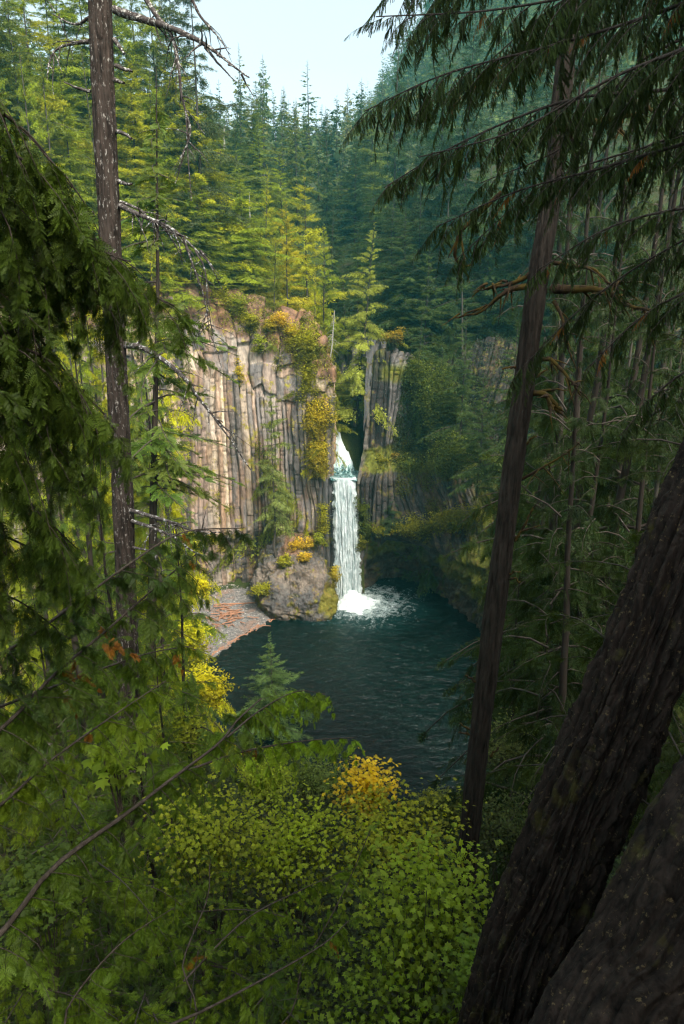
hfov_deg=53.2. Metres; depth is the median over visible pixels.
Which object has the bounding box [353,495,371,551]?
cliff shrub
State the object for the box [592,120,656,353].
fir tree
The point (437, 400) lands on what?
cliff shrub
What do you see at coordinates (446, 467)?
cliff shrub
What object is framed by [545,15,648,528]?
fir tree
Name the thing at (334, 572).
cliff shrub
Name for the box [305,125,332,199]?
distant fir
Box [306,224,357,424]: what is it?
fir tree
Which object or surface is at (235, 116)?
distant fir
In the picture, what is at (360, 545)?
cliff shrub
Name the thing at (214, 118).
distant fir
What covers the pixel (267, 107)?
distant fir
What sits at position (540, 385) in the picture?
fir tree
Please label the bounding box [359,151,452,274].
fir tree
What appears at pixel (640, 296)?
fir tree
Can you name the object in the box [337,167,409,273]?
fir tree
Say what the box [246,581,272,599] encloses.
cliff shrub
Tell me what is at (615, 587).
cedar tree
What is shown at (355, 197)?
fir tree
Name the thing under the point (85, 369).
fir tree
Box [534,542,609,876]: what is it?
cedar tree
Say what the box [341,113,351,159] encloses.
distant fir
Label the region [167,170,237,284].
fir tree
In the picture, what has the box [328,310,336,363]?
dead tree
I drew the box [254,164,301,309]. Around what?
fir tree
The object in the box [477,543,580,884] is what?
cedar tree
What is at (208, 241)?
fir tree
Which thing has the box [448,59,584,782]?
fir tree
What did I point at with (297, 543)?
cliff shrub
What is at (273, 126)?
distant fir
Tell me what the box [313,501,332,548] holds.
cliff shrub
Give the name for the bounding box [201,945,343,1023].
cedar tree
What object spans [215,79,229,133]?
distant fir
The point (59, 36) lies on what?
fir tree
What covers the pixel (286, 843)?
vine maple
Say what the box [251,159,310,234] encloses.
fir tree
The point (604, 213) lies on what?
fir tree
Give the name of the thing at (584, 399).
fir tree
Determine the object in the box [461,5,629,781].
fir tree
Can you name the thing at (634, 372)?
fir tree
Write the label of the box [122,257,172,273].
fir tree
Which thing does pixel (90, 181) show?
fir tree
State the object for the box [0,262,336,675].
basalt cliff
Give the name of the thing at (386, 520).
fir tree
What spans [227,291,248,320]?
cliff shrub
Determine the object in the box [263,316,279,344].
cliff shrub
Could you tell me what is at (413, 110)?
distant fir
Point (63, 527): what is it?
fir tree
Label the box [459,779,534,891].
green bush
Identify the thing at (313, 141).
distant fir
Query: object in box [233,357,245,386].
cliff shrub
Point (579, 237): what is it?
fir tree
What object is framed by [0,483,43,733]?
fir tree
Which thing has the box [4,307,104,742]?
fir tree
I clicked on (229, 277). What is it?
fir tree
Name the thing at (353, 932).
undergrowth
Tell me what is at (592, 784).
giant fir
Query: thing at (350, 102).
distant fir
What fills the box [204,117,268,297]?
fir tree
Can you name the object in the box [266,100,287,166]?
distant fir
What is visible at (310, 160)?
fir tree
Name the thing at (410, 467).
cliff shrub
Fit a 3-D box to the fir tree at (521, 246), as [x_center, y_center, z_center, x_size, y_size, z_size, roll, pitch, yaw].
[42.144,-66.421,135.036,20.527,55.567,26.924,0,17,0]
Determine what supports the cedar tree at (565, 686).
on the ground
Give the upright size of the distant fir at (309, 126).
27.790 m
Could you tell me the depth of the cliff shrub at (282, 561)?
135.08 m
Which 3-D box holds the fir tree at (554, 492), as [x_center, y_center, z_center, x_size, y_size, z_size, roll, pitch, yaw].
[11.474,0.944,38.542,8.961,50.533,8.253,0,17,0]
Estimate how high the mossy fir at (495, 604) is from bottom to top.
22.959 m
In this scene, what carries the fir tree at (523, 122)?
on the ground
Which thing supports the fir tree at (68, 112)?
on the ground
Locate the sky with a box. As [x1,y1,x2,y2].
[0,0,430,140]
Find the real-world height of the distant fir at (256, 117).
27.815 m
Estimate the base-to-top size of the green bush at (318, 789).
2.330 m
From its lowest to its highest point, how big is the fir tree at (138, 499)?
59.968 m
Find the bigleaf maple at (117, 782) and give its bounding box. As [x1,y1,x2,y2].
[80,727,169,824]
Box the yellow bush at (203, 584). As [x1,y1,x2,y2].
[188,576,211,610]
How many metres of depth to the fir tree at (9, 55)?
102.69 m
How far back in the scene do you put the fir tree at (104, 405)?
69.78 m
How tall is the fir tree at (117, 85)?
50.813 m
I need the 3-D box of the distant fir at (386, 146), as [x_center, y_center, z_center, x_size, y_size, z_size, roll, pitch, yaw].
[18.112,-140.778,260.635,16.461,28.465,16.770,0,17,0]
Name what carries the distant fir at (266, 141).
on the ground
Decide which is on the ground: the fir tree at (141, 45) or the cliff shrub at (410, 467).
the fir tree at (141, 45)
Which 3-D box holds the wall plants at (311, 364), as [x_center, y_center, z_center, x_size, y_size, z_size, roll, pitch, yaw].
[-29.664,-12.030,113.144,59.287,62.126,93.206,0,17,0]
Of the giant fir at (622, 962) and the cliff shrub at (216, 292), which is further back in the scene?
the cliff shrub at (216, 292)
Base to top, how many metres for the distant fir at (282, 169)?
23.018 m
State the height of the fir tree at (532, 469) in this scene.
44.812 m
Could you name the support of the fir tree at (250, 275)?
on the ground
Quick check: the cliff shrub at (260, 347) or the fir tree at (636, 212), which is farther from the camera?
the cliff shrub at (260, 347)
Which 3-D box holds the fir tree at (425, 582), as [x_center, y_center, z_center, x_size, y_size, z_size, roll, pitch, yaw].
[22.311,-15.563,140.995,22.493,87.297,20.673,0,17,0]
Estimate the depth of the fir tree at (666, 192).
105.76 m
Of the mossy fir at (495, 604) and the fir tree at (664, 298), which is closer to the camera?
the mossy fir at (495, 604)
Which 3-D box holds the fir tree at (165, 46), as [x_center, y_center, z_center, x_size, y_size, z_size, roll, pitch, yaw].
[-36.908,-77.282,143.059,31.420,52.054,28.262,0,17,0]
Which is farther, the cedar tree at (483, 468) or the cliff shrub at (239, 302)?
the cliff shrub at (239, 302)
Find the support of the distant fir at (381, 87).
on the ground
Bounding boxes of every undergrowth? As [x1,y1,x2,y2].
[0,687,681,915]
[0,869,600,1023]
[2,209,682,349]
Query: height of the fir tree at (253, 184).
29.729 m
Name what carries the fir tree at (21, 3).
on the ground
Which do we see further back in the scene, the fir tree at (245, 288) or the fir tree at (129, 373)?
the fir tree at (245, 288)
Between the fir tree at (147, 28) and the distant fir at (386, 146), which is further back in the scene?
the distant fir at (386, 146)
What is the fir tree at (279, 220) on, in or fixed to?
on the ground
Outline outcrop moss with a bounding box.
[252,531,339,618]
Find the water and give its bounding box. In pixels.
[196,577,491,803]
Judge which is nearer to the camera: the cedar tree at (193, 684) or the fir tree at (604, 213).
the cedar tree at (193, 684)
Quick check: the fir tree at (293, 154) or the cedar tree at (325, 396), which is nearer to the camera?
the cedar tree at (325, 396)
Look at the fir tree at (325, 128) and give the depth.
258.19 m
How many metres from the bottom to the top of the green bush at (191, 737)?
4.480 m
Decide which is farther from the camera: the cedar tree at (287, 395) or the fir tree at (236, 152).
the fir tree at (236, 152)
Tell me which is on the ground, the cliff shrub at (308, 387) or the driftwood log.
the driftwood log
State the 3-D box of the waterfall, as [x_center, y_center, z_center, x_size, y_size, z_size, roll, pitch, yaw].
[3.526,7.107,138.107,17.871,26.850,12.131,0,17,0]
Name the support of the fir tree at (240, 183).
on the ground
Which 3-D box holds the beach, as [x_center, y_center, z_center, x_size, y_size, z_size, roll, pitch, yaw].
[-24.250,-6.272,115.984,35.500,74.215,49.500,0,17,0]
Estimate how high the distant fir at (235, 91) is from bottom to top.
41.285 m
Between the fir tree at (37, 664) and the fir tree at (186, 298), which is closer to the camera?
the fir tree at (37, 664)
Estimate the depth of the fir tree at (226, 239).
132.90 m
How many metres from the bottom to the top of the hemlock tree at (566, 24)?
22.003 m
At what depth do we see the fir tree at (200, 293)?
127.46 m
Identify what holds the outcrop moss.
on the rock outcrop
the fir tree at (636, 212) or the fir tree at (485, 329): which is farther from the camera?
the fir tree at (485, 329)
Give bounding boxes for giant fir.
[456,440,683,1023]
[528,754,683,1023]
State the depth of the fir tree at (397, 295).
147.97 m
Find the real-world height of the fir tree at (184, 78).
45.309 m
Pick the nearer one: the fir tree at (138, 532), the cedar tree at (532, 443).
the fir tree at (138, 532)
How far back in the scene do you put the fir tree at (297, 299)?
138.45 m
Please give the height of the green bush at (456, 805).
3.529 m
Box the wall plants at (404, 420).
[388,326,683,501]
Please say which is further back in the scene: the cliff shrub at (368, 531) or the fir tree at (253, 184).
the fir tree at (253, 184)
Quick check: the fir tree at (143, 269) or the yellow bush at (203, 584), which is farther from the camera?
the fir tree at (143, 269)
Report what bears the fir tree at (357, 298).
on the ground
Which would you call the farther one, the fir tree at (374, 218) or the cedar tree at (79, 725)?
the fir tree at (374, 218)
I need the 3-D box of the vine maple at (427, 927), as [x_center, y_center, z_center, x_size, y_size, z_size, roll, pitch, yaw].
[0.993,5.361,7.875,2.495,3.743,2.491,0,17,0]
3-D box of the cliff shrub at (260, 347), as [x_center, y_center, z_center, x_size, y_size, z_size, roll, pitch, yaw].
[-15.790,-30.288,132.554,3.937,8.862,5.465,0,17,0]
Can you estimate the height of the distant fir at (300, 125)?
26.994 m
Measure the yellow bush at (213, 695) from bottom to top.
4.671 m
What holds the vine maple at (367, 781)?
on the ground
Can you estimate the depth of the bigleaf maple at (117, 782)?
5.38 m
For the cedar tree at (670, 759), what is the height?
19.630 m
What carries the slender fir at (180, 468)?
on the ground
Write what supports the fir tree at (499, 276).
on the ground
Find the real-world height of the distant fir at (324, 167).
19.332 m
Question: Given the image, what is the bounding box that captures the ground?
[0,0,683,1023]
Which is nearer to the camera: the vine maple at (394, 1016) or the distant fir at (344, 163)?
the vine maple at (394, 1016)
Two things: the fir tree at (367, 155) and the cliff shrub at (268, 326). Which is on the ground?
the fir tree at (367, 155)
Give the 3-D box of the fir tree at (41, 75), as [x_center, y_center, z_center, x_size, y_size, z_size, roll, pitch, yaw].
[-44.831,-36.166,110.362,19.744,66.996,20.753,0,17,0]
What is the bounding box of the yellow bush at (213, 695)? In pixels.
[172,662,238,730]
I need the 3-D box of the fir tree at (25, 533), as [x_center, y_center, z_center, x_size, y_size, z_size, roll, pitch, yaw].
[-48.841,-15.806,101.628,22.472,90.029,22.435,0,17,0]
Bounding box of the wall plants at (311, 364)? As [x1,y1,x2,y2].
[23,265,340,558]
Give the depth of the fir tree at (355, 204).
205.40 m
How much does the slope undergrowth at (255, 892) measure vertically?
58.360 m
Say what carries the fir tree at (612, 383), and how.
on the ground
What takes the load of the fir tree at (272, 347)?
on the ground
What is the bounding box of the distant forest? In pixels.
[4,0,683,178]
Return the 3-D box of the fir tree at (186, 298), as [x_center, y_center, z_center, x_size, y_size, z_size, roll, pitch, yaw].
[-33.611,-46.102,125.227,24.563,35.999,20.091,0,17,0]
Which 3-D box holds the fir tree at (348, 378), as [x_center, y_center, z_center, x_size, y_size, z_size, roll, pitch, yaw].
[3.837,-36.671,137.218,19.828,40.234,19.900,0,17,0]
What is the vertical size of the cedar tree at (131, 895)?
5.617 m
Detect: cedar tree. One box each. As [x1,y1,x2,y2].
[0,91,208,686]
[0,527,380,1023]
[0,587,229,979]
[0,712,166,1023]
[0,832,195,1023]
[0,926,162,1023]
[1,328,142,874]
[16,316,200,862]
[53,462,211,911]
[76,701,280,1011]
[90,560,226,992]
[114,971,255,1023]
[133,878,319,1023]
[138,619,232,935]
[146,518,261,885]
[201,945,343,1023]
[276,306,315,404]
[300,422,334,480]
[310,365,341,458]
[335,381,357,439]
[396,315,433,436]
[410,349,470,457]
[417,311,482,451]
[431,233,633,926]
[434,565,538,867]
[447,373,503,497]
[462,317,534,492]
[467,230,673,813]
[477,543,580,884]
[486,236,683,915]
[513,226,683,876]
[521,354,568,527]
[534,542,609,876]
[537,622,677,872]
[546,542,621,722]
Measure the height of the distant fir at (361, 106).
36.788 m
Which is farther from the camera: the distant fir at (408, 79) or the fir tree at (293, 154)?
the distant fir at (408, 79)
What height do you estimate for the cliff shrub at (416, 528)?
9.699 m
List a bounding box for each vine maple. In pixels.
[0,832,110,1002]
[114,763,296,936]
[214,770,376,938]
[262,881,461,1023]
[301,775,496,908]
[318,804,503,1023]
[322,748,408,845]
[431,923,481,1023]
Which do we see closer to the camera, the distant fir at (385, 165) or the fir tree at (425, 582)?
the fir tree at (425, 582)
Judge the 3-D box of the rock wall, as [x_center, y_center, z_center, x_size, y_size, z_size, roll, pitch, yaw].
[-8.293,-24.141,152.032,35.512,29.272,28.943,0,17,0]
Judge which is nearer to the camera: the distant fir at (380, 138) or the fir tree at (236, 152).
the fir tree at (236, 152)
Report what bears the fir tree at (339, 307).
on the ground
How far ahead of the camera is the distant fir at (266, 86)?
258.51 m
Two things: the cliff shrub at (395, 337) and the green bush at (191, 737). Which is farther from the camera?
the cliff shrub at (395, 337)
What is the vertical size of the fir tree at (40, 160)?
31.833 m
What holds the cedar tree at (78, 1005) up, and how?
on the ground
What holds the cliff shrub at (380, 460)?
on the basalt cliff at (375, 489)
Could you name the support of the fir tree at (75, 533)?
on the ground
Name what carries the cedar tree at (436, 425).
on the basalt cliff at (375, 489)
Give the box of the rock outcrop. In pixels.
[249,533,338,621]
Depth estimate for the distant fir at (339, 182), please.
236.88 m
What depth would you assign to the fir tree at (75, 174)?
108.71 m
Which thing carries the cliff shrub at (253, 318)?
on the basalt cliff at (247, 401)
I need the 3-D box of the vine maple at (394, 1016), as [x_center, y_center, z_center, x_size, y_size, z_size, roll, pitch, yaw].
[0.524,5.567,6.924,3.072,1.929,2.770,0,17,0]
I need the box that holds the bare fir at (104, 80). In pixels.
[47,0,253,884]
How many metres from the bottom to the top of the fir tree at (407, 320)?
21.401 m
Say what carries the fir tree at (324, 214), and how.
on the ground
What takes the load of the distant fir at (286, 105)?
on the ground
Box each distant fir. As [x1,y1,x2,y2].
[205,90,222,164]
[209,112,228,154]
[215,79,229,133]
[221,111,231,147]
[223,111,233,142]
[225,95,243,153]
[227,43,252,158]
[227,83,255,164]
[241,82,273,160]
[248,75,281,175]
[253,55,278,150]
[254,74,276,154]
[263,93,283,145]
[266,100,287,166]
[270,93,299,166]
[271,91,293,165]
[272,100,284,145]
[274,112,288,178]
[276,90,293,162]
[281,102,319,191]
[285,101,306,166]
[290,62,329,173]
[299,101,315,164]
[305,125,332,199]
[309,135,332,187]
[319,96,353,190]
[331,156,348,207]
[334,114,381,207]
[334,135,351,188]
[339,83,356,160]
[341,79,375,169]
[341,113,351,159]
[370,111,380,178]
[373,69,392,145]
[375,129,388,170]
[376,87,386,129]
[376,97,414,177]
[376,100,399,192]
[378,109,404,175]
[389,60,405,93]
[398,55,417,99]
[401,88,415,168]
[404,86,416,155]
[407,81,418,136]
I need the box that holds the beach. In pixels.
[186,588,267,669]
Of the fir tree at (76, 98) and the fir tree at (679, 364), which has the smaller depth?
the fir tree at (679, 364)
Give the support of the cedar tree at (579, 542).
on the ground
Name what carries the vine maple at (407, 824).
on the ground
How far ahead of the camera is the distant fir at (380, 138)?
248.23 m
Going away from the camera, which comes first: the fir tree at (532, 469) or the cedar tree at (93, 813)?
the cedar tree at (93, 813)
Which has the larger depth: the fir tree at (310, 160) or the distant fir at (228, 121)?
the distant fir at (228, 121)
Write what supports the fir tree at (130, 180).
on the ground
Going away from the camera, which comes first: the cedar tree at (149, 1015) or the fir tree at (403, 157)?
the cedar tree at (149, 1015)
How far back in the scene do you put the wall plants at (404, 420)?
136.91 m
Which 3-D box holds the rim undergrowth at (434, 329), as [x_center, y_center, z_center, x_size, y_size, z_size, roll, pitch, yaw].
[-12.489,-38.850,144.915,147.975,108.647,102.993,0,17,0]
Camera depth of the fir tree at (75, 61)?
118.14 m
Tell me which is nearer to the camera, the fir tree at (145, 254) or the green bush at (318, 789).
the green bush at (318, 789)
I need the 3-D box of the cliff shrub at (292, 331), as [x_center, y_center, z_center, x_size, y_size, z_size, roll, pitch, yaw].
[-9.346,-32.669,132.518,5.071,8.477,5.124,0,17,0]
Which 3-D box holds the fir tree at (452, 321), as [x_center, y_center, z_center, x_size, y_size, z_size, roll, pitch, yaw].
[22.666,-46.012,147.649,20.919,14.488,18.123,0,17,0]
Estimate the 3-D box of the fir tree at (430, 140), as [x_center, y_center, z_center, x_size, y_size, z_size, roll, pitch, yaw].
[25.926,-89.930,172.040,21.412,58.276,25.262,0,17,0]
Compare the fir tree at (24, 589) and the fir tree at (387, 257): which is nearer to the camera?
the fir tree at (24, 589)
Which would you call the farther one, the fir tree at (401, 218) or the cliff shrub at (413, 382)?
the fir tree at (401, 218)
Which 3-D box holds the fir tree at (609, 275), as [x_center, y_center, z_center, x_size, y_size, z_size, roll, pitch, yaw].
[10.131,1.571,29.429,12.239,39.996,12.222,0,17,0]
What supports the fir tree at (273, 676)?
on the ground
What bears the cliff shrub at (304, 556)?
on the rock outcrop
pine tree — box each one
[140,0,240,214]
[141,0,252,281]
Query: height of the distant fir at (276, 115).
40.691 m
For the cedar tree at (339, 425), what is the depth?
139.31 m
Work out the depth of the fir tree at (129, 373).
74.22 m
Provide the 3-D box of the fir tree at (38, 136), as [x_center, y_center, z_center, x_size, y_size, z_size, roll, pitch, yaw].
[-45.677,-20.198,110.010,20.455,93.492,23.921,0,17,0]
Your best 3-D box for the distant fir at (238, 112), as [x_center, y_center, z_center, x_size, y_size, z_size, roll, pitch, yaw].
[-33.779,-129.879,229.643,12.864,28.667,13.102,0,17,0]
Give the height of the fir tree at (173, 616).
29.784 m
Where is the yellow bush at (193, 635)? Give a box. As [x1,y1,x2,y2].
[166,617,217,674]
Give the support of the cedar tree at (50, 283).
on the ground
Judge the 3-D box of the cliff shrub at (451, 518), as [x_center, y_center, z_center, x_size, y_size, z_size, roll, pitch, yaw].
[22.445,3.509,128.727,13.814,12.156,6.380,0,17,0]
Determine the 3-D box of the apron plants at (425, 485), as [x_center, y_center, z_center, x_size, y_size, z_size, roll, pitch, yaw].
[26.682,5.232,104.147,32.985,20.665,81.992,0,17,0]
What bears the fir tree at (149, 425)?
on the ground
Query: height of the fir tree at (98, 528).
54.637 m
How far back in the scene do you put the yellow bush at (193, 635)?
48.48 m
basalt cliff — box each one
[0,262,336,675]
[318,479,364,593]
[356,328,683,740]
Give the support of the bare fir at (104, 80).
on the ground
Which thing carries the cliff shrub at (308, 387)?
attached to the basalt cliff at (247, 401)
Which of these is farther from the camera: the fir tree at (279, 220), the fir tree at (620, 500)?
the fir tree at (279, 220)
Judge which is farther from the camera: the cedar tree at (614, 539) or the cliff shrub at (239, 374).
the cliff shrub at (239, 374)
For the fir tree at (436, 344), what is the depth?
143.74 m
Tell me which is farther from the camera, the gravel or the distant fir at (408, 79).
the distant fir at (408, 79)
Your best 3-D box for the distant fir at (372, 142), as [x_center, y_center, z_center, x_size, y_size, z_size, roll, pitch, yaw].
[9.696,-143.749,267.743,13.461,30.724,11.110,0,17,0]
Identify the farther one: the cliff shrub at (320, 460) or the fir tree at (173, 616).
the cliff shrub at (320, 460)
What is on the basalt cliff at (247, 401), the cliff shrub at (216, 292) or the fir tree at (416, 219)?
the cliff shrub at (216, 292)
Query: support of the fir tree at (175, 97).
on the ground
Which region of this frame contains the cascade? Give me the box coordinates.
[330,430,358,480]
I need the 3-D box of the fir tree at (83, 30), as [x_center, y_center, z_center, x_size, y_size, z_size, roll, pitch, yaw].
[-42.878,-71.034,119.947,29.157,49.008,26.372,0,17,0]
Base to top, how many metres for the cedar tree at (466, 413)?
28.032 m
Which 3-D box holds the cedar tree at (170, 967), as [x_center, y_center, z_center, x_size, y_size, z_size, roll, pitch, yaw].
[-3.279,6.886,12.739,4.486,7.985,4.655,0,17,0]
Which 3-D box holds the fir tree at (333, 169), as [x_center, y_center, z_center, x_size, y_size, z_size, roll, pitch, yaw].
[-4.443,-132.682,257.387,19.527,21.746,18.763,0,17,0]
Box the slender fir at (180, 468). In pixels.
[97,66,244,655]
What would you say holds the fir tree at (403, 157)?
on the ground
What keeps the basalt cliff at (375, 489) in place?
on the ground
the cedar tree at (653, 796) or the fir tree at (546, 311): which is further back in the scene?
the fir tree at (546, 311)
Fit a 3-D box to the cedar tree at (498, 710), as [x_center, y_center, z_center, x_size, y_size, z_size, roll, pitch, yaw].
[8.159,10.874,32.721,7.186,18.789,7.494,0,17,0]
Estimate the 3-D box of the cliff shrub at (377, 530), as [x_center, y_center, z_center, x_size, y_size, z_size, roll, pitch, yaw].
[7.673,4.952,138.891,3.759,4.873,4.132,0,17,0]
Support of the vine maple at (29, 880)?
on the ground
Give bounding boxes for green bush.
[142,695,219,792]
[230,742,305,843]
[286,749,355,832]
[407,782,462,850]
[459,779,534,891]
[486,707,540,825]
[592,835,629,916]
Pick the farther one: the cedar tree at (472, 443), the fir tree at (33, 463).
the cedar tree at (472, 443)
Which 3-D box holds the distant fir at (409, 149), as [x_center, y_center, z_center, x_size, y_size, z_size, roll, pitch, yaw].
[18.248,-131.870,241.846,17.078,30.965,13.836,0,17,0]
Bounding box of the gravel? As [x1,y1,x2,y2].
[190,584,269,667]
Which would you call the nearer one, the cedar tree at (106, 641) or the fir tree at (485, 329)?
the cedar tree at (106, 641)
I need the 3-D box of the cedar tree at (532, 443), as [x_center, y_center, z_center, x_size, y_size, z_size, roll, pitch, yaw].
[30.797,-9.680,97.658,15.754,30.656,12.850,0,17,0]
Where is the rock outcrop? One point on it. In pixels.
(307, 585)
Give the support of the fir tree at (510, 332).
on the ground
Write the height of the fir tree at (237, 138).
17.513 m
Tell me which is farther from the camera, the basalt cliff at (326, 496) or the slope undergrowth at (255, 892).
the basalt cliff at (326, 496)
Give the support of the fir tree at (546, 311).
on the ground
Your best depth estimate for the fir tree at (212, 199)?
130.44 m
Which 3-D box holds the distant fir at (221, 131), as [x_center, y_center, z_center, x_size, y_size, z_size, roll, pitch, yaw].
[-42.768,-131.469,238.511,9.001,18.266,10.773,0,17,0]
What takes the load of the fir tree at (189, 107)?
on the ground
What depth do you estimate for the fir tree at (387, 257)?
160.50 m
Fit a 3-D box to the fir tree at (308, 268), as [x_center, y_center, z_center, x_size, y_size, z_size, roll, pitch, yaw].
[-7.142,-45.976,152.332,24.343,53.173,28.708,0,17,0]
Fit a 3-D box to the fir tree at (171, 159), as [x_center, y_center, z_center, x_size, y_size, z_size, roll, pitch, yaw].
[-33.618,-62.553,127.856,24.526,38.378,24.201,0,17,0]
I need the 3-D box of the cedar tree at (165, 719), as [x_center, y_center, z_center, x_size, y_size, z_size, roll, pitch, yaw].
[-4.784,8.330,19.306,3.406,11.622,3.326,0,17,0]
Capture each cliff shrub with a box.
[208,283,238,315]
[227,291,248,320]
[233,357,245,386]
[238,309,261,350]
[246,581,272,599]
[251,332,266,354]
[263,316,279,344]
[269,311,293,349]
[276,552,294,569]
[282,318,326,370]
[282,321,300,343]
[286,535,313,551]
[292,358,331,407]
[293,392,342,491]
[296,551,312,561]
[303,434,331,523]
[309,530,328,554]
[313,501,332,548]
[329,565,341,592]
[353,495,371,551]
[353,534,368,567]
[357,519,375,566]
[371,524,387,545]
[374,453,401,469]
[380,326,405,352]
[382,453,424,476]
[387,512,445,555]
[400,353,438,406]
[409,359,472,487]
[421,427,479,530]
[425,500,489,558]
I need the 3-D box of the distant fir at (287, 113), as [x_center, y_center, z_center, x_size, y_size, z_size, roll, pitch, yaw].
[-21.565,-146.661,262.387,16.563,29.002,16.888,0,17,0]
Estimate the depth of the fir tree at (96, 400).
72.01 m
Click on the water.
(380, 679)
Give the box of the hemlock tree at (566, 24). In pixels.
[339,0,683,469]
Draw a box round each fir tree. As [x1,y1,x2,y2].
[0,0,88,246]
[0,0,97,215]
[0,0,132,195]
[0,12,94,234]
[0,77,139,541]
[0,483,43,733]
[0,515,70,843]
[1,306,77,761]
[4,195,79,648]
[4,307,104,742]
[6,439,108,845]
[15,54,98,616]
[23,0,91,205]
[30,52,128,472]
[33,0,151,222]
[33,463,116,840]
[34,69,141,273]
[35,0,126,181]
[35,143,100,339]
[45,335,105,668]
[55,0,175,224]
[56,311,112,731]
[58,149,97,350]
[66,318,142,716]
[66,443,143,819]
[67,108,189,281]
[71,0,166,186]
[74,48,195,542]
[76,143,147,314]
[78,0,179,186]
[78,315,141,731]
[88,307,155,676]
[90,150,181,330]
[95,139,188,277]
[98,439,216,828]
[108,324,223,805]
[112,0,193,169]
[115,0,224,243]
[115,59,192,239]
[118,59,232,266]
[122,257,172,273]
[125,311,223,764]
[126,263,228,772]
[127,370,166,692]
[129,153,219,327]
[134,0,233,222]
[135,438,218,828]
[139,262,247,792]
[147,64,233,233]
[154,93,266,273]
[154,265,197,290]
[158,47,210,164]
[162,170,240,276]
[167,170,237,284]
[177,69,237,233]
[179,256,210,384]
[187,263,243,288]
[201,98,266,289]
[203,164,239,279]
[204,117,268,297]
[212,183,268,283]
[212,243,307,572]
[216,176,301,293]
[219,220,290,308]
[221,120,260,171]
[225,120,265,227]
[228,148,268,249]
[229,633,320,758]
[231,91,291,228]
[243,120,280,236]
[244,114,274,167]
[249,152,329,292]
[250,391,298,557]
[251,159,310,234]
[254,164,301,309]
[273,107,327,243]
[273,199,319,311]
[275,137,309,227]
[277,176,355,407]
[294,274,346,569]
[296,117,320,185]
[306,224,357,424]
[307,104,349,186]
[308,109,341,236]
[310,210,365,317]
[315,145,385,243]
[316,134,341,185]
[328,93,396,214]
[328,229,387,333]
[330,264,363,411]
[331,222,409,436]
[334,138,379,232]
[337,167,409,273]
[357,14,428,261]
[357,191,416,309]
[358,206,446,328]
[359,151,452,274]
[371,139,448,319]
[376,252,448,353]
[379,496,405,535]
[389,132,485,330]
[394,208,474,597]
[400,248,456,366]
[405,27,474,260]
[417,6,683,797]
[417,16,521,270]
[417,128,531,326]
[423,266,492,330]
[428,130,683,790]
[440,256,507,340]
[443,260,581,820]
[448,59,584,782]
[450,21,646,837]
[453,39,602,826]
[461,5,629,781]
[474,33,554,284]
[476,133,556,332]
[493,243,651,725]
[494,248,526,341]
[496,261,625,817]
[505,31,581,302]
[510,9,671,670]
[512,283,568,335]
[514,271,683,807]
[515,242,564,349]
[518,30,683,801]
[538,10,617,366]
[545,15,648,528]
[558,263,606,511]
[570,141,618,361]
[589,103,683,552]
[590,13,659,361]
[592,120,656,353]
[596,45,683,585]
[614,154,683,358]
[614,253,679,339]
[615,283,683,802]
[618,248,683,329]
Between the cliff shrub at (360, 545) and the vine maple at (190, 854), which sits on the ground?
the vine maple at (190, 854)
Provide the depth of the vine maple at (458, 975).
6.53 m
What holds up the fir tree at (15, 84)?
on the ground
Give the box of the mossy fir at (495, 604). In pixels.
[442,0,656,933]
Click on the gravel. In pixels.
(232, 617)
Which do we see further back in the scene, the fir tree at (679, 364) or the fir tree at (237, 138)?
the fir tree at (237, 138)
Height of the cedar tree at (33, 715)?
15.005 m
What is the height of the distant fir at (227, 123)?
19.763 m
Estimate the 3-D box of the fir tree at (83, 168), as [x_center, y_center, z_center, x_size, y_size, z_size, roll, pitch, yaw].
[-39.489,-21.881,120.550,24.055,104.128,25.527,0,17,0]
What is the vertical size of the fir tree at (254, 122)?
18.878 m
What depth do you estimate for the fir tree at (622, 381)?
44.54 m
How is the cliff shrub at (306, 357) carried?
attached to the basalt cliff at (247, 401)
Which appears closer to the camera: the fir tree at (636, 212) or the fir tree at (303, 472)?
the fir tree at (636, 212)
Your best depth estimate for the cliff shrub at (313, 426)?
132.82 m
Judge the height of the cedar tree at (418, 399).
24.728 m
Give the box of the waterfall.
[331,477,392,616]
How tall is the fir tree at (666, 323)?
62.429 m
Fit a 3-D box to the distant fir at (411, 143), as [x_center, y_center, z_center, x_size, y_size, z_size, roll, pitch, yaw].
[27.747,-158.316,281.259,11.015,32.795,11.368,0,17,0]
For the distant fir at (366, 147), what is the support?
on the ground
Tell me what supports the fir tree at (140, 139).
on the ground
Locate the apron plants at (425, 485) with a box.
[393,434,615,584]
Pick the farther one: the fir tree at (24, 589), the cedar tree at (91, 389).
the fir tree at (24, 589)
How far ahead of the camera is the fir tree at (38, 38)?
111.48 m
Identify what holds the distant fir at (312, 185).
on the ground
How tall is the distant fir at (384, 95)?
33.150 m
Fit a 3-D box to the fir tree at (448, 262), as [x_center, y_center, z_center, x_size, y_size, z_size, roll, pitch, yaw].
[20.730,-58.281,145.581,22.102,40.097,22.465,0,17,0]
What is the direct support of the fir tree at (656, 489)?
on the ground
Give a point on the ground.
(352, 444)
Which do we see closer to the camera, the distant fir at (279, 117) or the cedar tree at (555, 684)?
the cedar tree at (555, 684)
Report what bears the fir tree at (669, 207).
on the ground
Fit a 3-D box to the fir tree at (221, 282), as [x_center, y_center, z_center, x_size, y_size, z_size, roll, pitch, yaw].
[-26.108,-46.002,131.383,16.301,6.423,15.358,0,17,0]
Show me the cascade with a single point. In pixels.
(349, 471)
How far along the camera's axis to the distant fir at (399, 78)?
365.93 m

